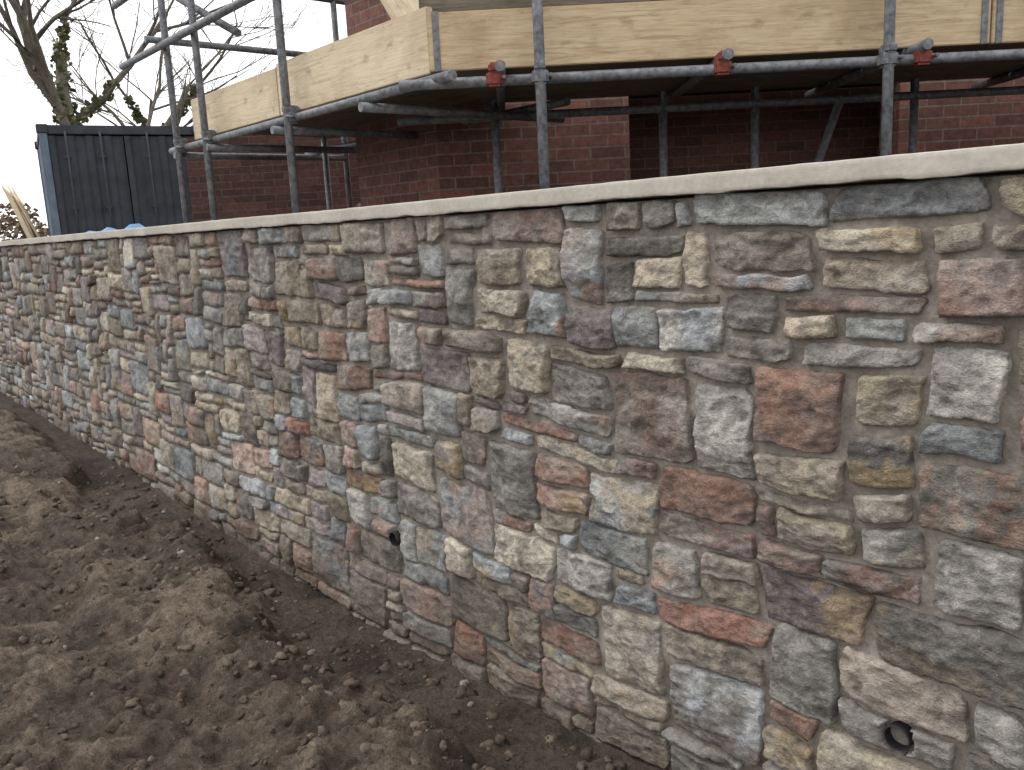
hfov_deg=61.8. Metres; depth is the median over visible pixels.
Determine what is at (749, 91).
porch ceiling
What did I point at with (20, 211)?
plywood sheets
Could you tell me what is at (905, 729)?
weep pipe
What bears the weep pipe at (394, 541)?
on the stones
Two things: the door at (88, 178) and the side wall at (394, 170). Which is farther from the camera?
the door at (88, 178)
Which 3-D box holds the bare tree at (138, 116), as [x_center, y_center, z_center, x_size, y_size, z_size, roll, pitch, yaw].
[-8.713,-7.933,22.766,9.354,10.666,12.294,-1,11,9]
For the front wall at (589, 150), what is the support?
on the ground
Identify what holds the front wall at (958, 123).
on the ground
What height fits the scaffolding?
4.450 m
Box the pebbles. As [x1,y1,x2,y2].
[0,455,487,751]
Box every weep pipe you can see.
[389,530,400,545]
[884,720,913,750]
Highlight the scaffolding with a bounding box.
[111,0,1023,222]
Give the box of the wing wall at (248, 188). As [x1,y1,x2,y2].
[183,134,360,221]
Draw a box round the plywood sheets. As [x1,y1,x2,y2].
[1,185,39,237]
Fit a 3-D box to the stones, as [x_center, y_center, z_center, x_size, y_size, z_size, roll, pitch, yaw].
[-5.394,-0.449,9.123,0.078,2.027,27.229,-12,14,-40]
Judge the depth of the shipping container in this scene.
14.00 m
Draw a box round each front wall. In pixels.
[436,96,629,198]
[879,77,1023,155]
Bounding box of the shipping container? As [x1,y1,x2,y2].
[34,124,194,235]
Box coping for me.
[0,143,1023,246]
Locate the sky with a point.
(21, 108)
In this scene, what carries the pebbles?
on the ground
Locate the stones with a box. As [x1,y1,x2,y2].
[0,176,1023,769]
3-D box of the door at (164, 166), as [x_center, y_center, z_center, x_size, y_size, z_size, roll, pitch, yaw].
[-5.826,-3.040,14.459,1.080,2.250,0.036,-9,12,-28]
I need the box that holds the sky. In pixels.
[0,0,346,240]
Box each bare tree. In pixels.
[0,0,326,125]
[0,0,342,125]
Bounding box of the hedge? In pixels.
[0,200,48,240]
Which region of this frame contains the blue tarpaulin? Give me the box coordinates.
[86,223,143,232]
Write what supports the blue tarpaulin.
on the ground
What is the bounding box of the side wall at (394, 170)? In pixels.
[344,0,440,206]
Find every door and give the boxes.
[48,136,133,234]
[124,136,192,226]
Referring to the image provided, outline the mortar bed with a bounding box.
[0,174,1023,769]
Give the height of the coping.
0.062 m
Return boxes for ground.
[0,392,666,769]
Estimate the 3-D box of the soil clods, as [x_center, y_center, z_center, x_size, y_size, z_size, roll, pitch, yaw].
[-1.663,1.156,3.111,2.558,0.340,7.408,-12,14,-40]
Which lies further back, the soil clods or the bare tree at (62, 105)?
the bare tree at (62, 105)
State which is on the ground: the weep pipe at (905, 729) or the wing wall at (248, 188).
the wing wall at (248, 188)
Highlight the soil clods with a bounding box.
[0,453,626,769]
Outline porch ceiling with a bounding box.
[628,83,880,98]
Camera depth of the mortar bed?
2.29 m
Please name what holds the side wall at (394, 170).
on the ground
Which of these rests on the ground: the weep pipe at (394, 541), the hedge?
the hedge

